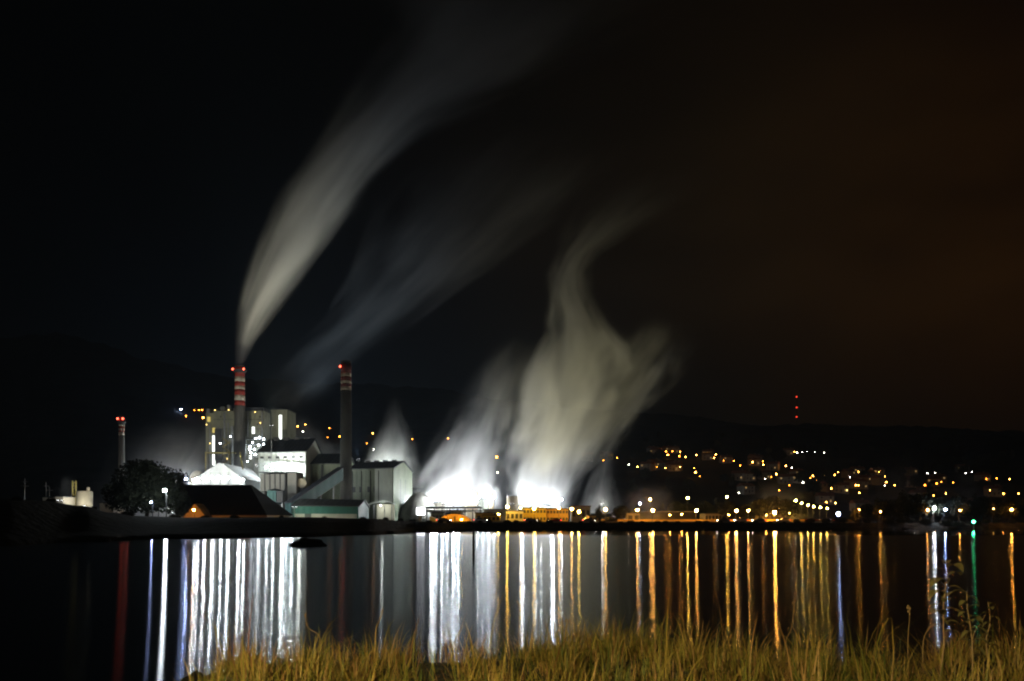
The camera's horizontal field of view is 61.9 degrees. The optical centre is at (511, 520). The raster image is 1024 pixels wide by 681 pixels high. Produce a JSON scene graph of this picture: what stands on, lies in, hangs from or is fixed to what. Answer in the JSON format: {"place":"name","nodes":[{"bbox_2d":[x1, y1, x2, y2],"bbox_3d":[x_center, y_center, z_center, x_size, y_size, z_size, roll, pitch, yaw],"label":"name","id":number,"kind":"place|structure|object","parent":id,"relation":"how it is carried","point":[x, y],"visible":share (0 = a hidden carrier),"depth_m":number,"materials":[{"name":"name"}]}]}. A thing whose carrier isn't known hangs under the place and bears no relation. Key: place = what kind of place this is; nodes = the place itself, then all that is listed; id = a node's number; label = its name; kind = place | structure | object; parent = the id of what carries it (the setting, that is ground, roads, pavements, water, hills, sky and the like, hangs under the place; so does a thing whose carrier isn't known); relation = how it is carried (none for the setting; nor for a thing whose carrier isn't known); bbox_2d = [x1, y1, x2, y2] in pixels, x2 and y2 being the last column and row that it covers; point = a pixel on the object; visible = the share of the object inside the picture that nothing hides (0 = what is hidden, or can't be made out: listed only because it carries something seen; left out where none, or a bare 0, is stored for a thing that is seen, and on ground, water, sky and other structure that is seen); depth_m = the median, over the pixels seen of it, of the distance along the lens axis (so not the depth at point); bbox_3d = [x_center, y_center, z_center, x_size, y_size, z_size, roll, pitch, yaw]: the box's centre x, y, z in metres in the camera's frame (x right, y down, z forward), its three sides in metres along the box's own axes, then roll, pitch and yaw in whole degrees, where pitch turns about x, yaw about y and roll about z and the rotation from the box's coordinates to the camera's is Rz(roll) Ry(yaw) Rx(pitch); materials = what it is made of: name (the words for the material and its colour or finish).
{"place":"outdoors","nodes":[
{"label":"outdoors","id":0,"kind":"place"},
{"bbox_2d":[0,529,1023,680],"bbox_3d":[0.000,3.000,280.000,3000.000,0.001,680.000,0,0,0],"label":"water","id":1,"kind":"structure","parent":0,"point":[129,610],"depth_m":35.87,"materials":[{"name":"black liquid"}]},
{"bbox_2d":[289,537,326,546],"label":"rock","id":2,"kind":"object","parent":1,"relation":"in","point":[305,542],"visible":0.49,"depth_m":97.21,"materials":[{"name":"black stone"}]},
{"bbox_2d":[0,332,1023,545],"bbox_3d":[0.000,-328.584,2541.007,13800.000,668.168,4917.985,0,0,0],"label":"terrain","id":3,"kind":"structure","parent":0,"point":[66,401],"depth_m":1148.67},
{"bbox_2d":[54,496,75,504],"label":"yard shed","id":4,"kind":"structure","parent":3,"relation":"on","point":[68,500],"depth_m":290.17,"materials":[{"name":"white paint"}]},
{"bbox_2d":[76,487,92,506],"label":"silo","id":5,"kind":"object","parent":3,"relation":"on","point":[84,498],"visible":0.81,"depth_m":297.90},
{"bbox_2d":[99,502,124,512],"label":"yard shed","id":6,"kind":"structure","parent":3,"relation":"on","point":[103,507],"depth_m":280.00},
{"bbox_2d":[117,416,126,480],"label":"chimney","id":7,"kind":"object","parent":3,"relation":"on","point":[121,421],"visible":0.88,"depth_m":328.98,"materials":[{"name":"concrete"}]},
{"bbox_2d":[100,459,191,516],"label":"round tree","id":8,"kind":"object","parent":3,"relation":"on","point":[144,485],"visible":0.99,"depth_m":192.84,"materials":[{"name":"green plant"}]},
{"bbox_2d":[189,471,201,484],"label":"domed tank","id":9,"kind":"object","parent":3,"relation":"on","point":[194,474],"visible":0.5,"depth_m":377.37,"materials":[{"name":"white metal"}]},
{"bbox_2d":[205,452,243,470],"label":"pipe bridge","id":10,"kind":"structure","parent":3,"relation":"on","point":[224,452],"depth_m":394.78,"materials":[{"name":"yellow metal"}]},
{"bbox_2d":[193,463,263,493],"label":"tent hall","id":11,"kind":"structure","parent":3,"relation":"on","point":[224,471],"depth_m":372.30,"materials":[{"name":"fabric"}]},
{"bbox_2d":[175,485,293,517],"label":"warehouse","id":12,"kind":"structure","parent":3,"relation":"on","point":[230,500],"depth_m":287.00,"materials":[{"name":"black metal"}]},
{"bbox_2d":[206,405,269,480],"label":"boiler house","id":13,"kind":"structure","parent":3,"relation":"on","point":[220,431],"depth_m":440.00,"materials":[{"name":"metal"}]},
{"bbox_2d":[245,437,263,456],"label":"steel platform","id":14,"kind":"structure","parent":13,"relation":"attached to","point":[262,439],"depth_m":435.14,"materials":[{"name":"grey metal"}]},
{"bbox_2d":[232,365,246,467],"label":"chimney","id":15,"kind":"object","parent":3,"relation":"on","point":[239,371],"visible":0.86,"depth_m":421.71,"materials":[{"name":"concrete"}]},
{"bbox_2d":[267,488,287,506],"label":"teal bin","id":16,"kind":"object","parent":3,"relation":"on","point":[278,496],"visible":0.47,"depth_m":366.50,"materials":[{"name":"metal"}]},
{"bbox_2d":[259,472,303,516],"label":"filter block","id":17,"kind":"structure","parent":3,"relation":"on","point":[286,481],"depth_m":384.00,"materials":[{"name":"metal"}]},
{"bbox_2d":[269,409,296,438],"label":"stair tower","id":18,"kind":"structure","parent":3,"relation":"on","point":[283,422],"depth_m":455.00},
{"bbox_2d":[256,437,321,487],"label":"turbine hall","id":19,"kind":"structure","parent":3,"relation":"on","point":[296,453],"depth_m":404.47,"materials":[{"name":"metal"}]},
{"bbox_2d":[298,478,306,491],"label":"horizontal tank","id":20,"kind":"object","parent":3,"relation":"on","point":[302,484],"visible":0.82,"depth_m":388.16,"materials":[{"name":"metal"}]},
{"bbox_2d":[284,467,343,514],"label":"conveyor gallery","id":21,"kind":"object","parent":3,"relation":"on","point":[324,484],"visible":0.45,"depth_m":360.14,"materials":[{"name":"metal"}]},
{"bbox_2d":[291,499,369,517],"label":"teal shed","id":22,"kind":"structure","parent":3,"relation":"on","point":[342,508],"depth_m":328.00,"materials":[{"name":"metal"}]},
{"bbox_2d":[310,454,354,498],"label":"hall","id":23,"kind":"structure","parent":3,"relation":"on","point":[323,465],"depth_m":412.00,"materials":[{"name":"metal"}]},
{"bbox_2d":[339,360,351,498],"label":"chimney","id":24,"kind":"object","parent":3,"relation":"on","point":[346,446],"visible":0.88,"depth_m":382.76,"materials":[{"name":"concrete"}]},
{"bbox_2d":[368,501,395,519],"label":"loading bay","id":25,"kind":"object","parent":3,"relation":"on","point":[386,510],"visible":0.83,"depth_m":391.00,"materials":[{"name":"metal"}]},
{"bbox_2d":[352,460,413,519],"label":"machine hall","id":26,"kind":"structure","parent":3,"relation":"on","point":[384,480],"depth_m":398.11,"materials":[{"name":"grey metal"}]},
{"bbox_2d":[400,492,436,521],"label":"chip pile","id":27,"kind":"object","parent":3,"relation":"on","point":[413,503],"visible":0.76,"depth_m":401.34,"materials":[{"name":"grey wood"}]},
{"bbox_2d":[430,512,446,518],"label":"utility building","id":28,"kind":"structure","parent":3,"relation":"on","point":[437,515],"depth_m":330.00,"materials":[{"name":"grey glass"}]},
{"bbox_2d":[426,506,481,520],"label":"pipe rack","id":29,"kind":"object","parent":3,"relation":"on","point":[455,507],"visible":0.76,"depth_m":360.64,"materials":[{"name":"metal"}]},
{"bbox_2d":[441,514,471,520],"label":"marquee","id":30,"kind":"object","parent":3,"relation":"on","point":[456,517],"visible":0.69,"depth_m":300.20,"materials":[{"name":"fabric"}]},
{"bbox_2d":[473,490,477,520],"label":"silo","id":31,"kind":"object","parent":3,"relation":"on","point":[475,498],"visible":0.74,"depth_m":412.78,"materials":[{"name":"metal"}]},
{"bbox_2d":[478,497,488,511],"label":"storage tank","id":32,"kind":"object","parent":3,"relation":"on","point":[484,503],"visible":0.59,"depth_m":421.50,"materials":[{"name":"metal"}]},
{"bbox_2d":[474,512,494,518],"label":"utility building","id":33,"kind":"structure","parent":3,"relation":"on","point":[479,514],"depth_m":335.00,"materials":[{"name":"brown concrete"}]},
{"bbox_2d":[489,491,493,508],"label":"storage tank","id":34,"kind":"object","parent":3,"relation":"on","point":[491,499],"visible":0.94,"depth_m":409.02,"materials":[{"name":"metal"}]},
{"bbox_2d":[483,515,500,520],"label":"kiosk","id":35,"kind":"object","parent":3,"relation":"on","point":[492,517],"visible":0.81,"depth_m":302.00,"materials":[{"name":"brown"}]},
{"bbox_2d":[483,509,506,520],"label":"utility building","id":36,"kind":"structure","parent":3,"relation":"on","point":[502,512],"depth_m":380.00,"materials":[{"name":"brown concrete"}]},
{"bbox_2d":[507,493,517,509],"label":"storage tank","id":37,"kind":"object","parent":3,"relation":"on","point":[512,499],"visible":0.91,"depth_m":397.80,"materials":[{"name":"metal"}]},
{"bbox_2d":[505,510,523,520],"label":"office block","id":38,"kind":"structure","parent":3,"relation":"on","point":[513,515],"depth_m":308.00,"materials":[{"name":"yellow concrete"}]},
{"bbox_2d":[522,508,545,520],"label":"office block","id":39,"kind":"structure","parent":3,"relation":"on","point":[538,514],"depth_m":312.00,"materials":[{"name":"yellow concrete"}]},
{"bbox_2d":[546,508,568,520],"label":"office block","id":40,"kind":"structure","parent":3,"relation":"on","point":[560,513],"depth_m":314.00,"materials":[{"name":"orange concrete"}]},
{"bbox_2d":[569,506,590,520],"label":"depot","id":41,"kind":"structure","parent":3,"relation":"on","point":[582,514],"depth_m":350.00,"materials":[{"name":"concrete"}]},
{"bbox_2d":[581,452,592,461],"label":"house","id":42,"kind":"structure","parent":3,"relation":"on","point":[587,456],"depth_m":852.19,"materials":[{"name":"metal"}]},
{"bbox_2d":[595,505,603,520],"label":"dark tree","id":43,"kind":"object","parent":3,"relation":"on","point":[599,515],"visible":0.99,"depth_m":297.77,"materials":[{"name":"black plant"}]},
{"bbox_2d":[600,451,612,459],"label":"house","id":44,"kind":"structure","parent":3,"relation":"on","point":[605,455],"depth_m":875.02,"materials":[{"name":"metal"}]},
{"bbox_2d":[610,505,629,518],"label":"dark tree","id":45,"kind":"object","parent":3,"relation":"on","point":[620,511],"visible":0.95,"depth_m":321.12,"materials":[{"name":"black plant"}]},
{"bbox_2d":[624,512,640,518],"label":"hut","id":46,"kind":"object","parent":3,"relation":"on","point":[632,515],"visible":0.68,"depth_m":317.98,"materials":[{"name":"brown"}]},
{"bbox_2d":[432,521,852,522],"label":"parapet wall","id":47,"kind":"structure","parent":3,"relation":"on","point":[638,522],"depth_m":286.27,"materials":[{"name":"concrete"}]},
{"bbox_2d":[639,468,651,481],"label":"dark tree","id":48,"kind":"object","parent":3,"relation":"on","point":[645,473],"visible":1,"depth_m":711.05,"materials":[{"name":"black plant"}]},
{"bbox_2d":[640,461,653,470],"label":"house","id":49,"kind":"structure","parent":3,"relation":"on","point":[648,464],"depth_m":806.26,"materials":[{"name":"metal"}]},
{"bbox_2d":[612,511,695,518],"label":"long shed","id":50,"kind":"structure","parent":3,"relation":"on","point":[665,514],"depth_m":329.95,"materials":[{"name":"metal"}]},
{"bbox_2d":[653,460,664,469],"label":"house","id":51,"kind":"structure","parent":3,"relation":"on","point":[659,465],"depth_m":817.22,"materials":[{"name":"metal"}]},
{"bbox_2d":[665,462,679,470],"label":"house","id":52,"kind":"structure","parent":3,"relation":"on","point":[671,466],"depth_m":808.53,"materials":[{"name":"metal"}]},
{"bbox_2d":[666,501,685,510],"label":"dark tree","id":53,"kind":"object","parent":3,"relation":"on","point":[676,506],"visible":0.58,"depth_m":343.65,"materials":[{"name":"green plant"}]},
{"bbox_2d":[694,500,713,514],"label":"dark tree","id":54,"kind":"object","parent":3,"relation":"on","point":[705,507],"visible":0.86,"depth_m":350.32,"materials":[{"name":"black plant"}]},
{"bbox_2d":[701,451,713,459],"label":"house","id":55,"kind":"structure","parent":3,"relation":"on","point":[707,455],"depth_m":900.95,"materials":[{"name":"metal"}]},
{"bbox_2d":[699,513,721,518],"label":"roadside house","id":56,"kind":"structure","parent":3,"relation":"on","point":[710,516],"depth_m":325.00,"materials":[{"name":"brown paint"}]},
{"bbox_2d":[719,454,732,463],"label":"house","id":57,"kind":"structure","parent":3,"relation":"on","point":[727,458],"depth_m":872.88,"materials":[{"name":"metal"}]},
{"bbox_2d":[602,519,850,520],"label":"garden wall","id":58,"kind":"structure","parent":3,"relation":"on","point":[699,519],"depth_m":306.18,"materials":[{"name":"orange"}]},
{"bbox_2d":[716,500,736,517],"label":"dark tree","id":59,"kind":"object","parent":3,"relation":"on","point":[726,508],"visible":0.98,"depth_m":316.73,"materials":[{"name":"brown plant"}]},
{"bbox_2d":[731,469,746,480],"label":"house","id":60,"kind":"structure","parent":3,"relation":"on","point":[740,475],"depth_m":727.16,"materials":[{"name":"metal"}]},
{"bbox_2d":[734,504,752,517],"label":"dark tree","id":61,"kind":"object","parent":3,"relation":"on","point":[742,510],"visible":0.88,"depth_m":315.36,"materials":[{"name":"brown plant"}]},
{"bbox_2d":[737,482,754,494],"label":"house","id":62,"kind":"structure","parent":3,"relation":"on","point":[746,488],"depth_m":652.69,"materials":[{"name":"metal"}]},
{"bbox_2d":[745,470,755,480],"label":"house","id":63,"kind":"structure","parent":3,"relation":"on","point":[749,476],"depth_m":728.21,"materials":[{"name":"metal"}]},
{"bbox_2d":[747,456,760,466],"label":"house","id":64,"kind":"structure","parent":3,"relation":"on","point":[754,461],"depth_m":850.39,"materials":[{"name":"metal"}]},
{"bbox_2d":[748,498,771,517],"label":"dark tree","id":65,"kind":"object","parent":3,"relation":"on","point":[758,507],"visible":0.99,"depth_m":310.69,"materials":[{"name":"brown plant"}]},
{"bbox_2d":[757,469,771,479],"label":"house","id":66,"kind":"structure","parent":3,"relation":"on","point":[766,474],"depth_m":744.96,"materials":[{"name":"metal"}]},
{"bbox_2d":[764,496,781,518],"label":"dark tree","id":67,"kind":"object","parent":3,"relation":"on","point":[773,503],"visible":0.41,"depth_m":316.84,"materials":[{"name":"green plant"}]},
{"bbox_2d":[766,461,779,470],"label":"house","id":68,"kind":"structure","parent":3,"relation":"on","point":[773,466],"depth_m":827.40,"materials":[{"name":"metal"}]},
{"bbox_2d":[777,473,792,484],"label":"house","id":69,"kind":"structure","parent":3,"relation":"on","point":[784,478],"depth_m":715.59,"materials":[{"name":"metal"}]},
{"bbox_2d":[776,499,798,517],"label":"dark tree","id":70,"kind":"object","parent":3,"relation":"on","point":[785,507],"visible":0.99,"depth_m":310.80,"materials":[{"name":"green plant"}]},
{"bbox_2d":[793,505,808,518],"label":"dark tree","id":71,"kind":"object","parent":3,"relation":"on","point":[802,510],"visible":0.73,"depth_m":338.86,"materials":[{"name":"green plant"}]},
{"bbox_2d":[794,470,810,484],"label":"dark tree","id":72,"kind":"object","parent":3,"relation":"on","point":[802,476],"visible":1,"depth_m":712.00,"materials":[{"name":"green plant"}]},
{"bbox_2d":[803,478,822,495],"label":"dark tree","id":73,"kind":"object","parent":3,"relation":"on","point":[812,485],"visible":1,"depth_m":647.90,"materials":[{"name":"green plant"}]},
{"bbox_2d":[815,491,834,504],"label":"house","id":74,"kind":"structure","parent":3,"relation":"on","point":[822,498],"depth_m":612.00,"materials":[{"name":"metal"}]},
{"bbox_2d":[820,481,833,491],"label":"house","id":75,"kind":"structure","parent":3,"relation":"on","point":[826,488],"depth_m":675.28,"materials":[{"name":"metal"}]},
{"bbox_2d":[820,470,834,480],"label":"dark tree","id":76,"kind":"object","parent":3,"relation":"on","point":[826,474],"visible":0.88,"depth_m":726.83,"materials":[{"name":"green plant"}]},
{"bbox_2d":[823,477,838,491],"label":"dark tree","id":77,"kind":"object","parent":3,"relation":"on","point":[829,482],"visible":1,"depth_m":672.58,"materials":[{"name":"green plant"}]},
{"bbox_2d":[833,481,849,493],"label":"house","id":78,"kind":"structure","parent":3,"relation":"on","point":[842,487],"depth_m":668.64,"materials":[{"name":"metal"}]},
{"bbox_2d":[840,468,856,477],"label":"house","id":79,"kind":"structure","parent":3,"relation":"on","point":[848,473],"depth_m":793.03,"materials":[{"name":"metal"}]},
{"bbox_2d":[850,478,868,488],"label":"house","id":80,"kind":"structure","parent":3,"relation":"on","point":[861,483],"depth_m":699.04,"materials":[{"name":"metal"}]},
{"bbox_2d":[848,498,870,510],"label":"house","id":81,"kind":"structure","parent":3,"relation":"on","point":[854,504],"depth_m":585.65,"materials":[{"name":"metal"}]},
{"bbox_2d":[859,503,872,517],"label":"dark tree","id":82,"kind":"object","parent":3,"relation":"on","point":[866,510],"visible":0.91,"depth_m":292.52,"materials":[{"name":"green plant"}]},
{"bbox_2d":[870,498,882,522],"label":"dark tree","id":83,"kind":"object","parent":3,"relation":"on","point":[876,507],"visible":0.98,"depth_m":288.05,"materials":[{"name":"green plant"}]},
{"bbox_2d":[869,467,884,475],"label":"house","id":84,"kind":"structure","parent":3,"relation":"on","point":[879,470],"depth_m":795.57,"materials":[{"name":"metal"}]},
{"bbox_2d":[871,474,886,484],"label":"house","id":85,"kind":"structure","parent":3,"relation":"on","point":[878,479],"depth_m":731.93,"materials":[{"name":"metal"}]},
{"bbox_2d":[886,470,901,485],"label":"dark tree","id":86,"kind":"object","parent":3,"relation":"on","point":[896,476],"visible":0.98,"depth_m":723.72,"materials":[{"name":"green plant"}]},
{"bbox_2d":[902,466,917,475],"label":"house","id":87,"kind":"structure","parent":3,"relation":"on","point":[911,470],"depth_m":786.07,"materials":[{"name":"metal"}]},
{"bbox_2d":[908,488,927,495],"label":"house","id":88,"kind":"structure","parent":3,"relation":"on","point":[915,491],"depth_m":637.87,"materials":[{"name":"metal"}]},
{"bbox_2d":[905,492,936,522],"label":"dark tree","id":89,"kind":"object","parent":3,"relation":"on","point":[919,506],"visible":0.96,"depth_m":288.00,"materials":[{"name":"green plant"}]},
{"bbox_2d":[925,482,935,496],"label":"dark tree","id":90,"kind":"object","parent":3,"relation":"on","point":[930,490],"visible":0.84,"depth_m":648.49,"materials":[{"name":"green plant"}]},
{"bbox_2d":[922,475,939,486],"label":"house","id":91,"kind":"structure","parent":3,"relation":"on","point":[933,477],"depth_m":714.50,"materials":[{"name":"metal"}]},
{"bbox_2d":[921,497,947,522],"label":"dark tree","id":92,"kind":"object","parent":3,"relation":"on","point":[940,507],"visible":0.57,"depth_m":288.88,"materials":[{"name":"green plant"}]},
{"bbox_2d":[930,473,947,483],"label":"house","id":93,"kind":"structure","parent":3,"relation":"on","point":[943,478],"depth_m":731.93,"materials":[{"name":"metal"}]},
{"bbox_2d":[944,494,974,520],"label":"dark tree","id":94,"kind":"object","parent":3,"relation":"on","point":[955,504],"visible":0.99,"depth_m":288.00,"materials":[{"name":"green plant"}]},
{"bbox_2d":[974,471,990,481],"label":"house","id":95,"kind":"structure","parent":3,"relation":"on","point":[983,475],"depth_m":762.89,"materials":[{"name":"metal"}]},
{"bbox_2d":[971,496,996,522],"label":"dark tree","id":96,"kind":"object","parent":3,"relation":"on","point":[985,507],"visible":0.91,"depth_m":287.57,"materials":[{"name":"green plant"}]},
{"bbox_2d":[983,484,1001,496],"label":"house","id":97,"kind":"structure","parent":3,"relation":"on","point":[991,490],"depth_m":659.68,"materials":[{"name":"metal"}]},
{"bbox_2d":[986,496,1005,520],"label":"dark tree","id":98,"kind":"object","parent":3,"relation":"on","point":[998,502],"visible":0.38,"depth_m":291.75,"materials":[{"name":"green plant"}]},
{"bbox_2d":[999,483,1015,496],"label":"dark tree","id":99,"kind":"object","parent":3,"relation":"on","point":[1007,488],"visible":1,"depth_m":654.98,"materials":[{"name":"green plant"}]},
{"bbox_2d":[996,501,1021,522],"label":"dark tree","id":100,"kind":"object","parent":3,"relation":"on","point":[1005,510],"visible":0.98,"depth_m":288.31,"materials":[{"name":"green plant"}]},
{"bbox_2d":[0,0,1023,431],"label":"sky","id":101,"kind":"structure","parent":0,"point":[735,211],"materials":[{"name":"black"}]},
{"bbox_2d":[169,582,1023,680],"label":"river bank","id":102,"kind":"structure","parent":0,"point":[439,675],"depth_m":7.49,"materials":[{"name":"plant"}]},
{"bbox_2d":[926,560,964,674],"bbox_3d":[3.648,0.876,7.184,0.326,1.077,0.299,0,0,0],"label":"leafy weed","id":103,"kind":"object","parent":102,"relation":"on","point":[943,593],"visible":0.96,"depth_m":7.19,"materials":[{"name":"green plant"}]},
{"bbox_2d":[952,589,990,678],"bbox_3d":[3.773,0.991,7.002,0.282,0.838,0.192,0,0,0],"label":"leafy weed","id":104,"kind":"object","parent":102,"relation":"on","point":[978,618],"visible":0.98,"depth_m":7.00,"materials":[{"name":"green plant"}]},
{"bbox_2d":[979,602,999,664],"bbox_3d":[4.306,1.058,7.712,0.154,0.638,0.138,0,0,-33],"label":"leafy weed","id":105,"kind":"object","parent":102,"relation":"on","point":[989,625],"visible":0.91,"depth_m":7.70,"materials":[{"name":"green plant"}]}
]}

